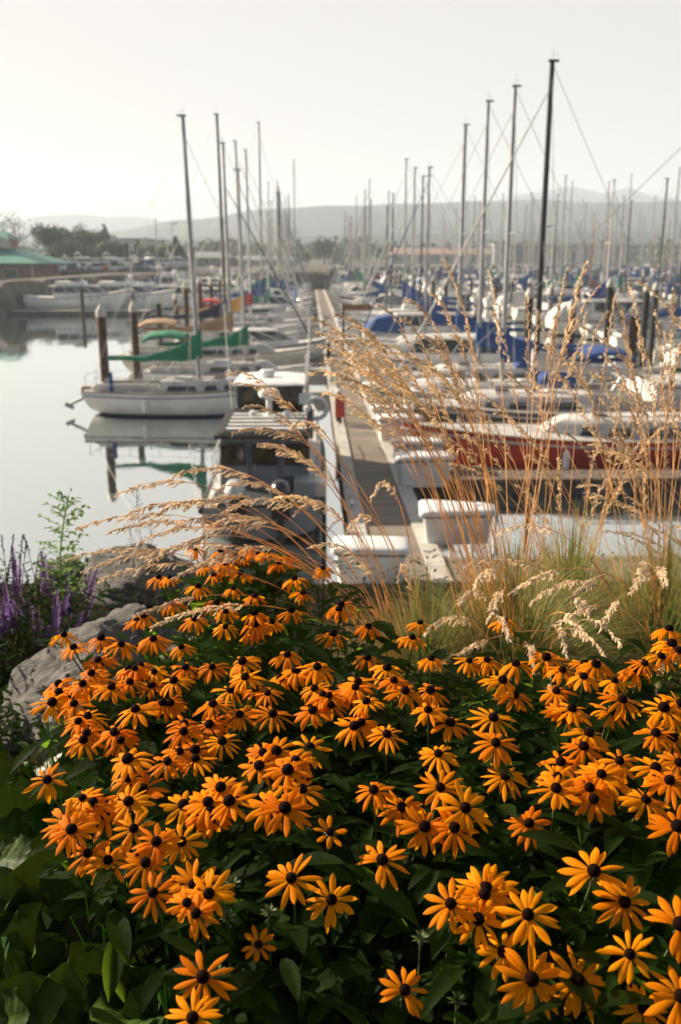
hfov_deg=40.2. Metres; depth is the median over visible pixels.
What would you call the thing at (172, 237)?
lamp pole
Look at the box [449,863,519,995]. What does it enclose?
black eyed susan
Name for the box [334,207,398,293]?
sailboat
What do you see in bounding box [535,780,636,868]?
black eyed susan
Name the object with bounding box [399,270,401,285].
mooring pile
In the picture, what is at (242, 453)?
fishing boat
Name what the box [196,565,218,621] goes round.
black eyed susan
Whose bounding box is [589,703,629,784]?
black eyed susan
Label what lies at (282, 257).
sailboat
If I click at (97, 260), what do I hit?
window
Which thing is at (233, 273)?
mooring pile
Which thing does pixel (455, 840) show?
black eyed susan
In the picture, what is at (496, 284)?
mooring pile
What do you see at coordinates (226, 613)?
black eyed susan
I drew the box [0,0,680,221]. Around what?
sky
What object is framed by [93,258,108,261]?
motor cruiser
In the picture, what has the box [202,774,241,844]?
black eyed susan
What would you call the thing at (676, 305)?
sailboat
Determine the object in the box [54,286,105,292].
window
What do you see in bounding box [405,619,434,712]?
black eyed susan
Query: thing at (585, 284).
sailboat
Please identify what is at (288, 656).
black eyed susan
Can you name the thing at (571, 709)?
black eyed susan
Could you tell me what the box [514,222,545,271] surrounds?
sailboat
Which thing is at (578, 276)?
sailboat
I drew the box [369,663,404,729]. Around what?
black eyed susan
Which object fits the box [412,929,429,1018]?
flower bud
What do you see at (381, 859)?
black eyed susan
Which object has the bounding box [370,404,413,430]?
dock box
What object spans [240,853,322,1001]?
black eyed susan
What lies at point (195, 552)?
black eyed susan
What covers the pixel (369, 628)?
black eyed susan
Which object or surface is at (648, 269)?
sailboat
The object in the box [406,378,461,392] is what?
dinghy
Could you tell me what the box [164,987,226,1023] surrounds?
black eyed susan
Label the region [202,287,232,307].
motor cruiser
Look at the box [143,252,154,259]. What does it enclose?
motor cruiser
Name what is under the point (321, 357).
finger pier
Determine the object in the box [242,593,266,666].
black eyed susan
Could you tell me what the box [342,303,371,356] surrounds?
notice post
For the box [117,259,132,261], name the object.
window
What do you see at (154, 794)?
black eyed susan
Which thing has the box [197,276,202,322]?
mooring pile
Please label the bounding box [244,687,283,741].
black eyed susan
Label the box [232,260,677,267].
land
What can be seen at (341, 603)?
black eyed susan
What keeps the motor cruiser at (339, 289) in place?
on the water
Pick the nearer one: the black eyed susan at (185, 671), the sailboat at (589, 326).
the black eyed susan at (185, 671)
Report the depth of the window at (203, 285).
121.42 m
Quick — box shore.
[332,265,677,280]
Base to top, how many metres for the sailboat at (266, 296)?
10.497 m
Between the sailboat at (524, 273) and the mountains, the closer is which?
the sailboat at (524, 273)
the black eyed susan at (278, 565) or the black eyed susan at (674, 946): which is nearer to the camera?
the black eyed susan at (674, 946)
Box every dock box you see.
[331,535,409,583]
[336,319,352,329]
[339,327,358,338]
[345,337,365,350]
[349,351,363,366]
[357,369,377,384]
[362,382,389,402]
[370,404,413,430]
[375,414,422,440]
[390,437,445,467]
[393,451,454,487]
[419,500,496,544]
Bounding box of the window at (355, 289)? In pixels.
[351,287,366,291]
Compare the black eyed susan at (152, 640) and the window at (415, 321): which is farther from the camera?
the window at (415, 321)
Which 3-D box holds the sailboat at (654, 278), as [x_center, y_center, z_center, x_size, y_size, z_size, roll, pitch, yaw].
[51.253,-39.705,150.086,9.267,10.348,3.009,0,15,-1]
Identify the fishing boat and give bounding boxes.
[198,304,328,548]
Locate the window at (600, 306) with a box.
[593,302,642,311]
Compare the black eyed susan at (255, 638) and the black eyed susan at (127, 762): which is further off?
the black eyed susan at (255, 638)
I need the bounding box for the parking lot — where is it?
[60,268,275,271]
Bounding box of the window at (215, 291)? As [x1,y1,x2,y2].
[202,289,222,294]
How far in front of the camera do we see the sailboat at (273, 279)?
121.15 m
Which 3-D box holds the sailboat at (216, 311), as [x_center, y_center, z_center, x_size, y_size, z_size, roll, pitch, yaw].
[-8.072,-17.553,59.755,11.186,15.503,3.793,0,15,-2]
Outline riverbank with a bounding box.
[0,267,331,316]
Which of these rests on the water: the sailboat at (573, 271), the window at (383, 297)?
the sailboat at (573, 271)
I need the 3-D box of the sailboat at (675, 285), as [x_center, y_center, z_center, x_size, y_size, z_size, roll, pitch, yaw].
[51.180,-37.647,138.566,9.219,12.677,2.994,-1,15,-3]
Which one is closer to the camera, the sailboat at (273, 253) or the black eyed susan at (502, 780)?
the black eyed susan at (502, 780)
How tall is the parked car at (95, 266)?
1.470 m
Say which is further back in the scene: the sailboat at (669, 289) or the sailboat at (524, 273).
the sailboat at (524, 273)
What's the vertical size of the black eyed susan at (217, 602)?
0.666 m
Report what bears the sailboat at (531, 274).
on the water
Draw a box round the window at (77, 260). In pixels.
[76,259,95,261]
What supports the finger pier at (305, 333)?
on the water
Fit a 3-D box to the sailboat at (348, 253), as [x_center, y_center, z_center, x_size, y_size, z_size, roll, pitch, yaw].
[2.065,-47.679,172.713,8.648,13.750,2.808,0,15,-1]
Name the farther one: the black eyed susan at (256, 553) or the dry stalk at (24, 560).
the dry stalk at (24, 560)
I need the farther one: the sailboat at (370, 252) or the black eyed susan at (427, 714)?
the sailboat at (370, 252)
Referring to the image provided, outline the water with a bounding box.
[0,264,680,583]
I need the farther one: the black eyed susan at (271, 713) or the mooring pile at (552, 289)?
the mooring pile at (552, 289)
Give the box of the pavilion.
[0,232,71,280]
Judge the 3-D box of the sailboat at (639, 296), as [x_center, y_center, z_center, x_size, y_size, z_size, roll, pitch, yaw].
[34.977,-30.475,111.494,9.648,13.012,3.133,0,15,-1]
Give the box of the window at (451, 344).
[404,339,498,353]
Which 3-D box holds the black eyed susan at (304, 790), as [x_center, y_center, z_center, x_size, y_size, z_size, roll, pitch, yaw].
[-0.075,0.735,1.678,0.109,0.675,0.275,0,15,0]
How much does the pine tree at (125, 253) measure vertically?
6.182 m
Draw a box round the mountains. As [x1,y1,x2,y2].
[0,187,680,233]
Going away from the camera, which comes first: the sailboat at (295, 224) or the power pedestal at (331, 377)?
the power pedestal at (331, 377)
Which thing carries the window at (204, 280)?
in the motor cruiser at (205, 280)
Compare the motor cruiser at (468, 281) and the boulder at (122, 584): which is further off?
the motor cruiser at (468, 281)
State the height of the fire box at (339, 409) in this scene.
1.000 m
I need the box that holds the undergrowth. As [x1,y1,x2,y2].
[0,740,197,982]
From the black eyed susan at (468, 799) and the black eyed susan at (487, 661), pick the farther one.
the black eyed susan at (487, 661)
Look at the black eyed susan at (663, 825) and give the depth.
1.31 m
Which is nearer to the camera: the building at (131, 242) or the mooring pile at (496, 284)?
the mooring pile at (496, 284)
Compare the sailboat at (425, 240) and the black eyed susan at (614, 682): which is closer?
the black eyed susan at (614, 682)
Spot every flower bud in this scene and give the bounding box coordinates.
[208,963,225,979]
[218,908,235,966]
[226,876,240,1010]
[260,903,276,971]
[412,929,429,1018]
[447,990,466,1023]
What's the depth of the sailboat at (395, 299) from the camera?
83.60 m
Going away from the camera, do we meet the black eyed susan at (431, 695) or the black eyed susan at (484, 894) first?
the black eyed susan at (484, 894)
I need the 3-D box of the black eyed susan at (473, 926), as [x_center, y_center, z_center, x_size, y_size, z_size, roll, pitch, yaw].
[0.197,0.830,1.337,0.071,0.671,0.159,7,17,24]
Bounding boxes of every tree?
[0,210,39,244]
[29,222,68,251]
[42,238,82,257]
[60,222,90,245]
[61,245,95,257]
[69,225,115,256]
[90,239,124,257]
[119,242,132,257]
[131,239,146,257]
[141,241,171,257]
[166,236,188,260]
[284,247,313,264]
[311,235,335,264]
[328,248,347,264]
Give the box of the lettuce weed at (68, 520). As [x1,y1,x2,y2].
[32,488,89,628]
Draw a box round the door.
[337,399,343,414]
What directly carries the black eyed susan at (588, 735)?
on the ground at (328, 596)
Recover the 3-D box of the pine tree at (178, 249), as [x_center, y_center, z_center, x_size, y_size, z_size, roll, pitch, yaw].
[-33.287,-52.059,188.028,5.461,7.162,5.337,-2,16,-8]
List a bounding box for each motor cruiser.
[23,278,129,309]
[57,258,75,262]
[62,254,75,261]
[74,252,102,270]
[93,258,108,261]
[98,278,176,310]
[102,252,115,261]
[109,258,137,270]
[128,268,160,287]
[130,255,144,261]
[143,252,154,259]
[144,258,184,270]
[148,285,197,308]
[156,261,187,284]
[167,252,195,269]
[171,260,213,287]
[172,326,332,361]
[200,265,226,282]
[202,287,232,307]
[207,268,222,286]
[208,268,311,307]
[210,261,236,277]
[219,258,288,291]
[244,279,311,308]
[271,276,307,286]
[329,259,371,283]
[330,266,362,279]
[333,266,384,295]
[335,272,385,291]
[336,265,347,275]
[346,278,449,312]
[353,333,548,370]
[355,276,443,323]
[362,312,494,338]
[408,262,423,284]
[417,275,455,289]
[457,267,491,295]
[464,272,478,287]
[471,268,535,301]
[472,276,490,295]
[496,279,542,303]
[501,271,527,282]
[511,276,576,322]
[517,276,591,307]
[545,270,678,335]
[613,278,665,283]
[625,373,680,400]
[647,264,661,274]
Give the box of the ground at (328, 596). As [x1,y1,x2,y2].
[0,582,679,979]
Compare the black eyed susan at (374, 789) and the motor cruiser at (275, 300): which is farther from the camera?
the motor cruiser at (275, 300)
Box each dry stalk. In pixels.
[1,534,9,600]
[7,533,14,623]
[11,562,18,651]
[19,534,23,631]
[22,541,26,631]
[23,534,43,634]
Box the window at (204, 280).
[202,279,217,282]
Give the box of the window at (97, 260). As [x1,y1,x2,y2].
[94,259,107,261]
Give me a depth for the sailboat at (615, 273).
164.18 m
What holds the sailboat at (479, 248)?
on the water
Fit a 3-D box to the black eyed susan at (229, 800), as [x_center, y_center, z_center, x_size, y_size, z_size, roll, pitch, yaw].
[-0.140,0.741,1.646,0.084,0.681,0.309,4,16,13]
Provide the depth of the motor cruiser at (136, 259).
172.99 m
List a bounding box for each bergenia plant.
[0,740,62,869]
[0,764,92,920]
[0,834,98,941]
[0,850,67,977]
[0,866,203,1010]
[0,875,164,1023]
[0,942,108,1023]
[1,854,99,976]
[20,802,181,1023]
[54,933,176,1023]
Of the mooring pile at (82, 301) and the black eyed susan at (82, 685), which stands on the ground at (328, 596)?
the black eyed susan at (82, 685)
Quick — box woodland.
[17,236,678,263]
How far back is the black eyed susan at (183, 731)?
1.67 m
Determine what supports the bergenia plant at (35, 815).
on the ground at (328, 596)
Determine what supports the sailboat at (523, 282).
on the water
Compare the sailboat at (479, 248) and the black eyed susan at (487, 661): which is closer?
the black eyed susan at (487, 661)
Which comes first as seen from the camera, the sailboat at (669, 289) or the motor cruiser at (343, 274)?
the sailboat at (669, 289)
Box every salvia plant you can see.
[0,546,113,650]
[0,550,148,659]
[0,583,101,683]
[0,589,135,679]
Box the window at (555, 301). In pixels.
[543,296,575,303]
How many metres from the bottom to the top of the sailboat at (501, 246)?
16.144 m
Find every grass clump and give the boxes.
[65,370,570,746]
[307,259,680,752]
[393,292,680,674]
[434,282,680,711]
[577,281,680,693]
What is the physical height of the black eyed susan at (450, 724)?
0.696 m
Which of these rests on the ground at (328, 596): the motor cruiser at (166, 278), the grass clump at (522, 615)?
the grass clump at (522, 615)
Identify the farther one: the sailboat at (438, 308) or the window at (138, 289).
the window at (138, 289)
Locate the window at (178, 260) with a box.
[173,259,187,261]
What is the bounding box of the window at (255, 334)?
[219,331,292,340]
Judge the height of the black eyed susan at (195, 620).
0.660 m
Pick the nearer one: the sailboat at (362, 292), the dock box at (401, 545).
the dock box at (401, 545)
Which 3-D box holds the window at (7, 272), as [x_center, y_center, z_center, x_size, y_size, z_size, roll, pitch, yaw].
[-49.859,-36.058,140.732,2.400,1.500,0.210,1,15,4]
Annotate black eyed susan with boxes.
[22,762,67,814]
[24,798,106,914]
[29,692,135,816]
[42,678,107,713]
[42,682,82,720]
[45,811,127,915]
[46,699,119,800]
[48,631,101,702]
[55,693,98,724]
[59,643,110,703]
[60,716,135,854]
[63,787,129,871]
[64,709,111,763]
[64,732,139,824]
[65,723,175,810]
[66,679,155,808]
[67,838,145,934]
[71,790,127,835]
[79,669,162,809]
[81,674,115,721]
[82,654,117,698]
[82,845,138,920]
[87,797,139,856]
[88,634,159,742]
[90,683,179,813]
[91,657,130,723]
[91,724,156,808]
[102,640,158,760]
[103,735,139,772]
[105,781,163,827]
[109,810,173,918]
[110,770,153,818]
[111,748,164,809]
[114,704,176,809]
[115,665,185,790]
[116,678,149,740]
[117,665,160,760]
[118,844,188,919]
[123,617,154,652]
[125,661,163,705]
[126,871,180,1018]
[129,772,179,816]
[131,613,186,685]
[132,823,233,874]
[136,635,173,696]
[138,682,189,739]
[144,666,203,749]
[147,574,201,657]
[148,698,191,746]
[148,752,190,812]
[149,695,188,809]
[157,662,202,729]
[157,675,195,738]
[158,790,219,847]
[159,575,196,689]
[160,823,207,864]
[160,869,264,966]
[161,746,198,815]
[162,600,194,663]
[163,723,208,793]
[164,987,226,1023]
[165,885,242,949]
[166,714,203,788]
[166,858,233,945]
[169,644,196,693]
[173,949,237,1009]
[176,752,218,791]
[177,741,216,788]
[177,805,231,858]
[177,892,221,986]
[178,615,208,693]
[182,546,215,662]
[182,789,231,873]
[183,583,211,667]
[189,816,226,857]
[190,714,231,756]
[194,699,235,788]
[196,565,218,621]
[198,663,245,700]
[198,777,245,837]
[199,624,238,684]
[201,734,240,770]
[202,599,230,656]
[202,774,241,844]
[204,571,241,608]
[209,784,257,894]
[210,548,239,582]
[211,681,247,713]
[212,561,244,648]
[214,608,239,657]
[222,586,244,648]
[222,705,259,755]
[227,570,252,646]
[229,552,245,598]
[229,656,261,705]
[229,670,266,746]
[231,555,251,608]
[237,686,268,746]
[238,749,278,799]
[239,545,275,603]
[240,620,281,784]
[240,629,277,675]
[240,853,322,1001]
[241,609,269,670]
[241,925,276,1012]
[242,550,289,623]
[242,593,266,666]
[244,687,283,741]
[245,743,282,793]
[245,788,310,915]
[247,551,268,568]
[248,706,293,761]
[253,787,327,913]
[262,674,298,709]
[262,736,295,766]
[262,757,312,792]
[264,778,324,831]
[265,607,309,678]
[265,618,296,661]
[267,559,294,621]
[268,815,346,852]
[269,651,301,675]
[274,554,300,662]
[274,751,328,812]
[275,665,313,708]
[282,575,310,711]
[288,590,314,663]
[289,688,344,739]
[289,734,331,778]
[293,706,334,738]
[296,662,333,686]
[300,683,331,703]
[305,873,356,943]
[309,565,333,693]
[310,689,347,723]
[315,629,352,678]
[317,701,349,745]
[321,605,354,683]
[327,600,356,680]
[329,710,379,765]
[334,716,377,791]
[335,684,366,709]
[340,677,379,718]
[340,683,373,717]
[344,841,409,957]
[349,696,384,762]
[351,782,396,904]
[353,654,382,682]
[354,623,379,673]
[366,725,406,779]
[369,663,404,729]
[372,684,422,770]
[375,675,413,779]
[377,790,439,843]
[379,967,427,1018]
[391,634,426,682]
[395,806,450,861]
[402,745,459,802]
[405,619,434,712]
[411,702,448,783]
[414,769,465,879]
[416,683,461,783]
[417,655,446,805]
[419,868,509,983]
[421,810,479,868]
[423,877,479,1022]
[430,716,468,778]
[434,780,496,885]
[448,895,504,1010]
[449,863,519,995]
[453,657,479,714]
[462,931,523,1015]
[465,731,520,843]
[467,707,521,768]
[472,656,503,729]
[477,675,536,766]
[478,763,531,819]
[488,618,519,692]
[492,689,538,789]
[493,886,561,951]
[494,943,560,1019]
[498,659,532,690]
[504,806,550,882]
[521,666,575,733]
[527,651,567,729]
[528,764,573,964]
[528,773,613,967]
[529,774,581,830]
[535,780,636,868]
[536,685,577,723]
[536,750,590,829]
[539,945,604,1022]
[540,702,583,750]
[541,738,608,857]
[546,703,592,738]
[546,727,610,829]
[556,875,652,995]
[557,847,629,946]
[564,659,596,679]
[566,672,600,724]
[574,659,613,688]
[574,763,625,795]
[578,757,629,807]
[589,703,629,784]
[595,688,642,740]
[595,749,641,825]
[595,930,668,993]
[597,677,631,705]
[598,666,668,703]
[608,788,670,857]
[612,983,667,1023]
[623,895,680,1008]
[625,660,662,697]
[626,652,675,712]
[629,757,678,793]
[633,721,676,775]
[636,730,680,757]
[640,691,680,757]
[641,698,680,740]
[641,769,680,832]
[642,804,680,887]
[644,965,680,1023]
[646,709,680,739]
[649,638,680,709]
[649,646,680,689]
[650,625,680,652]
[656,751,680,798]
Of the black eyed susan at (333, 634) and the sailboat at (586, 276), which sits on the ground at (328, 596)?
the black eyed susan at (333, 634)
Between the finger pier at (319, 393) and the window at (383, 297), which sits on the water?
the finger pier at (319, 393)
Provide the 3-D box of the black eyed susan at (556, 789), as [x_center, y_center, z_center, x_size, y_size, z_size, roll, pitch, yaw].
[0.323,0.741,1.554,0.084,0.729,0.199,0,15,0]
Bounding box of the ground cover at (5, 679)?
[0,547,675,750]
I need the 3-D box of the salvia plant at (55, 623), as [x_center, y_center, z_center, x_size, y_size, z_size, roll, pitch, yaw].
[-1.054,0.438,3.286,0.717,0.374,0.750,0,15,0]
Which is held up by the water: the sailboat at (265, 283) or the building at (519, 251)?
the sailboat at (265, 283)
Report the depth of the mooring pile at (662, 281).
136.48 m
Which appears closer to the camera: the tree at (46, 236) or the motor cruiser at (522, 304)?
the motor cruiser at (522, 304)
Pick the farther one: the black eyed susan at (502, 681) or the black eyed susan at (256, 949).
the black eyed susan at (502, 681)
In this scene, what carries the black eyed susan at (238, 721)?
on the ground at (328, 596)
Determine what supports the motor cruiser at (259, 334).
on the water
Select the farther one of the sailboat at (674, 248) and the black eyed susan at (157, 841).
the sailboat at (674, 248)
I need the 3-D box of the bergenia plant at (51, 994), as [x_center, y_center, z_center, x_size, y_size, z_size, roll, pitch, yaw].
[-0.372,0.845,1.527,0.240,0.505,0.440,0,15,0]
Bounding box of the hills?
[13,199,680,241]
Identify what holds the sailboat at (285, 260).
on the water
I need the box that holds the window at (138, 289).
[100,286,149,292]
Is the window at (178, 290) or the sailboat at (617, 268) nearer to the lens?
the window at (178, 290)
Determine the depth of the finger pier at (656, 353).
59.07 m
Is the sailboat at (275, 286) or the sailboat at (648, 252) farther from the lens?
the sailboat at (648, 252)
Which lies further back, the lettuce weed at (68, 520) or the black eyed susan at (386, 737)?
the lettuce weed at (68, 520)
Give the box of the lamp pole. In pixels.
[171,223,177,255]
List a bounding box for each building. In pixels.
[108,235,120,257]
[118,238,153,250]
[185,252,235,266]
[234,256,293,265]
[390,248,490,263]
[490,244,680,263]
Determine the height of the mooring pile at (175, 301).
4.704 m
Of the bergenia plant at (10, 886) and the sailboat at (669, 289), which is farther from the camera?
the sailboat at (669, 289)
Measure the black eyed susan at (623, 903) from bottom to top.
0.686 m
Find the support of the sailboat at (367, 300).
on the water
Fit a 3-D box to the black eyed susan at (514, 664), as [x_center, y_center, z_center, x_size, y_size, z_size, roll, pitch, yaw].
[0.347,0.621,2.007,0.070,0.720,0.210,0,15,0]
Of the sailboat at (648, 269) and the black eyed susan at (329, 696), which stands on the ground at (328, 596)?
the black eyed susan at (329, 696)
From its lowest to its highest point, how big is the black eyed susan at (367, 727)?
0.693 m
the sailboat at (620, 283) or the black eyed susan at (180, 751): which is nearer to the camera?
the black eyed susan at (180, 751)
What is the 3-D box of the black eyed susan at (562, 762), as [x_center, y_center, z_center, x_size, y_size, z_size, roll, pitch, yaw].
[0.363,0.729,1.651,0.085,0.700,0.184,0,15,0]
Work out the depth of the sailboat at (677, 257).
171.58 m
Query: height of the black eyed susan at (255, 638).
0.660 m
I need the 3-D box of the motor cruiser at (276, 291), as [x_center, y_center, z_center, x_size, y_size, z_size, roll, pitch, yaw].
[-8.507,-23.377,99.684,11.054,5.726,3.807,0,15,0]
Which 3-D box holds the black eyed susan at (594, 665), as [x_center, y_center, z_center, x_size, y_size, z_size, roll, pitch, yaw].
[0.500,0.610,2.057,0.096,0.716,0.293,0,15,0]
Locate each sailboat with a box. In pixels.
[64,105,299,416]
[121,142,318,373]
[129,114,302,346]
[132,219,180,284]
[141,165,316,379]
[166,138,304,331]
[191,145,311,330]
[206,122,309,318]
[226,220,259,267]
[227,214,306,309]
[230,202,308,298]
[244,182,310,301]
[245,192,311,292]
[247,181,308,292]
[247,187,311,295]
[251,201,302,286]
[252,192,309,295]
[252,219,275,270]
[253,217,309,289]
[255,222,308,288]
[255,223,309,291]
[257,226,311,287]
[264,191,310,297]
[264,210,310,292]
[264,219,310,284]
[269,219,312,305]
[270,194,307,266]
[270,213,304,268]
[275,209,300,267]
[282,159,310,316]
[284,205,303,257]
[289,212,307,275]
[329,216,367,285]
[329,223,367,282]
[329,239,354,286]
[330,216,377,294]
[330,224,373,285]
[330,226,379,290]
[330,238,371,284]
[331,217,372,282]
[332,237,366,277]
[333,189,398,289]
[333,196,382,286]
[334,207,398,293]
[335,211,393,298]
[335,212,393,290]
[335,226,379,283]
[335,226,385,284]
[336,212,362,269]
[338,206,400,302]
[339,180,401,299]
[339,199,401,300]
[340,191,417,311]
[346,173,497,336]
[348,206,424,319]
[350,193,434,318]
[353,158,469,317]
[355,160,533,348]
[356,167,487,320]
[357,122,576,356]
[365,175,492,342]
[372,98,624,383]
[375,80,637,397]
[385,48,680,421]
[388,229,420,276]
[393,208,423,273]
[393,230,424,282]
[395,235,423,275]
[396,148,680,469]
[402,207,439,277]
[402,212,447,281]
[409,214,458,284]
[419,208,475,286]
[428,202,490,293]
[428,222,457,273]
[437,224,451,270]
[439,196,494,294]
[439,212,471,272]
[443,212,504,296]
[448,203,498,287]
[450,203,501,287]
[452,218,486,275]
[463,193,523,301]
[467,234,519,291]
[468,217,503,278]
[470,215,535,304]
[476,224,529,291]
[483,193,554,307]
[487,222,505,268]
[487,224,515,280]
[490,238,496,275]
[493,202,583,314]
[500,175,593,316]
[500,206,549,282]
[502,207,549,282]
[510,197,552,277]
[511,228,536,272]
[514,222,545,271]
[527,207,562,278]
[530,194,584,284]
[532,179,652,326]
[533,232,575,283]
[544,223,574,278]
[546,181,598,284]
[547,235,575,280]
[551,200,617,291]
[554,202,637,306]
[561,223,587,274]
[563,203,609,290]
[565,212,605,273]
[565,213,616,287]
[568,224,599,289]
[572,182,640,293]
[572,222,615,285]
[572,231,590,271]
[579,178,680,339]
[581,215,610,272]
[587,229,618,277]
[588,204,631,281]
[589,223,603,272]
[590,228,610,270]
[591,198,629,275]
[592,196,639,277]
[594,200,669,301]
[595,173,646,279]
[597,194,680,342]
[600,215,632,272]
[609,185,680,353]
[611,205,664,298]
[615,195,672,291]
[615,210,657,278]
[616,234,635,274]
[627,223,656,273]
[632,225,680,292]
[632,232,665,292]
[632,234,662,268]
[634,167,680,305]
[638,216,657,268]
[639,226,668,268]
[650,237,680,288]
[650,245,679,295]
[651,229,676,269]
[652,210,680,275]
[655,211,680,277]
[656,326,680,350]
[657,222,680,283]
[661,336,680,369]
[664,219,678,276]
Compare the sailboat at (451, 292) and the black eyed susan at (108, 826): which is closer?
the black eyed susan at (108, 826)
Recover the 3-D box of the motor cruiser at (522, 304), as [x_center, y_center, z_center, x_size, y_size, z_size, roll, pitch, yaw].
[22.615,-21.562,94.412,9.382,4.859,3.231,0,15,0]
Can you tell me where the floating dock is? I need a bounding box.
[13,310,150,314]
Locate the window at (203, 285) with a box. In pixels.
[176,284,208,287]
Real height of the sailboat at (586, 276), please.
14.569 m
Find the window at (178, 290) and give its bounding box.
[164,287,197,292]
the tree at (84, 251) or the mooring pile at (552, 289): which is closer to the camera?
the mooring pile at (552, 289)
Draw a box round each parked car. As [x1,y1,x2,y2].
[67,263,83,271]
[80,262,87,270]
[90,263,101,271]
[96,262,108,270]
[109,260,124,271]
[132,263,143,270]
[138,260,151,270]
[151,262,166,270]
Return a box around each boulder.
[0,603,206,757]
[38,553,83,585]
[78,543,200,607]
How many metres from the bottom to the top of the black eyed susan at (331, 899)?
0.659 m
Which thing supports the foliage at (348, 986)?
on the ground at (328, 596)
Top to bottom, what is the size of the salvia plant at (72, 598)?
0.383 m
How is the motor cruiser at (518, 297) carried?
on the water
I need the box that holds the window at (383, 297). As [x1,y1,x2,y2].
[372,296,406,303]
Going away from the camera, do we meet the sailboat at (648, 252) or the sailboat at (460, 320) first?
the sailboat at (460, 320)
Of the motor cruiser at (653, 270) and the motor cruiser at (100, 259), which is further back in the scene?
the motor cruiser at (653, 270)
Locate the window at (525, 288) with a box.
[490,287,526,292]
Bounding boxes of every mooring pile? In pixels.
[79,286,84,316]
[96,304,108,381]
[129,301,140,379]
[131,287,133,300]
[155,304,162,346]
[173,293,178,325]
[182,280,189,326]
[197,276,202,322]
[209,279,213,303]
[218,275,222,301]
[232,271,235,288]
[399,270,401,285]
[432,275,435,294]
[436,268,438,283]
[443,277,447,306]
[469,274,472,301]
[472,307,477,319]
[482,270,484,306]
[494,273,497,310]
[509,277,513,302]
[524,287,533,338]
[528,277,531,288]
[549,282,554,310]
[565,299,576,356]
[576,279,580,301]
[601,278,613,356]
[610,282,615,327]
[619,268,623,292]
[626,303,640,365]
[637,282,650,365]
[641,272,644,292]
[647,281,659,356]
[660,272,664,296]
[665,270,669,300]
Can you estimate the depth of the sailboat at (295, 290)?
91.43 m
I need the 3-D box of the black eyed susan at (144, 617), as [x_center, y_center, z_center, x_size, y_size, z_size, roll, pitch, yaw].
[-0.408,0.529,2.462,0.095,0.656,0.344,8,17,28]
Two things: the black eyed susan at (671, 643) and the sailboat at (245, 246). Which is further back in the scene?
the sailboat at (245, 246)
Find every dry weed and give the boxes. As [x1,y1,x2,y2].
[121,520,142,602]
[129,489,150,605]
[141,512,164,615]
[200,486,217,589]
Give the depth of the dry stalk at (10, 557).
3.46 m
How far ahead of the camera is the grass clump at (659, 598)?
2.86 m
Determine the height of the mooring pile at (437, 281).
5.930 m
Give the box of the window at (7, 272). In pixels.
[2,268,18,277]
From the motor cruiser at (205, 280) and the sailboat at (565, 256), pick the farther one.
the sailboat at (565, 256)
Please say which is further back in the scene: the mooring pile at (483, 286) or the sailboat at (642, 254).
the sailboat at (642, 254)
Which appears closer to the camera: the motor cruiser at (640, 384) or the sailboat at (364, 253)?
the motor cruiser at (640, 384)
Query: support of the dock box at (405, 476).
on the pier at (365, 453)
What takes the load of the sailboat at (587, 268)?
on the water
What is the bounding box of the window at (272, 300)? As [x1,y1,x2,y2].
[253,297,288,303]
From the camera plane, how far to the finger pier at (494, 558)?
17.94 m
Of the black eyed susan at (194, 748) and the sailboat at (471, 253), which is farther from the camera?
the sailboat at (471, 253)
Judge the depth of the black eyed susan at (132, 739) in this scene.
1.72 m
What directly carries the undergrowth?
on the ground at (328, 596)
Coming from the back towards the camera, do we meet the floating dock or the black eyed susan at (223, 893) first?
the floating dock
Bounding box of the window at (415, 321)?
[403,316,455,325]
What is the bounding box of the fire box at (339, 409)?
[335,395,344,423]
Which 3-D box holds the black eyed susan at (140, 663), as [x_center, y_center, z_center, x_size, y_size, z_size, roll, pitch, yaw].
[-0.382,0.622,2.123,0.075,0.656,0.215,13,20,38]
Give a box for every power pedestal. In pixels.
[326,341,329,360]
[330,357,333,382]
[336,388,341,421]
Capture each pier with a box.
[297,331,320,336]
[303,323,319,328]
[303,390,328,401]
[309,368,325,377]
[311,312,317,316]
[315,289,452,582]
[315,352,323,359]
[333,307,341,311]
[413,469,680,495]
[443,555,680,584]
[653,350,660,357]
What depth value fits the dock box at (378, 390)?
37.31 m
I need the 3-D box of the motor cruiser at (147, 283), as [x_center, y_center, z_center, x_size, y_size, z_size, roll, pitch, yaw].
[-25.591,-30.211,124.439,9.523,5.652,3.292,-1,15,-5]
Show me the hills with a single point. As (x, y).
(321, 220)
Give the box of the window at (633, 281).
[626,279,650,282]
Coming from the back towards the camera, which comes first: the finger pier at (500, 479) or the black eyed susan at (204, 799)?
the finger pier at (500, 479)
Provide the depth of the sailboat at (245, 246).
172.99 m
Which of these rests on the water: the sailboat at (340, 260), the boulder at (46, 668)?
the sailboat at (340, 260)
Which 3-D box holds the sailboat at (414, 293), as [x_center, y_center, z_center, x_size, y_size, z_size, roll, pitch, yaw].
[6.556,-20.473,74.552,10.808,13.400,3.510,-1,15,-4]
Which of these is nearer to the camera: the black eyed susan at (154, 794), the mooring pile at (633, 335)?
the black eyed susan at (154, 794)
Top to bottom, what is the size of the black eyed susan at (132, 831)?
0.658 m
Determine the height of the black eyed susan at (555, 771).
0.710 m
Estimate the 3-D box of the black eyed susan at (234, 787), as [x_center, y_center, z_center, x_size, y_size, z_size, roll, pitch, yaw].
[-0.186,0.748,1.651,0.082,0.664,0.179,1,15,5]
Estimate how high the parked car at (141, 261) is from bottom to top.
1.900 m
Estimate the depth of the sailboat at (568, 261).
201.87 m
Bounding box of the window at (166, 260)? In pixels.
[156,259,174,261]
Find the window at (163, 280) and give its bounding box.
[161,278,187,282]
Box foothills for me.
[19,230,680,259]
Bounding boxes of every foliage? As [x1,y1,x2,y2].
[10,554,680,1023]
[166,809,502,1021]

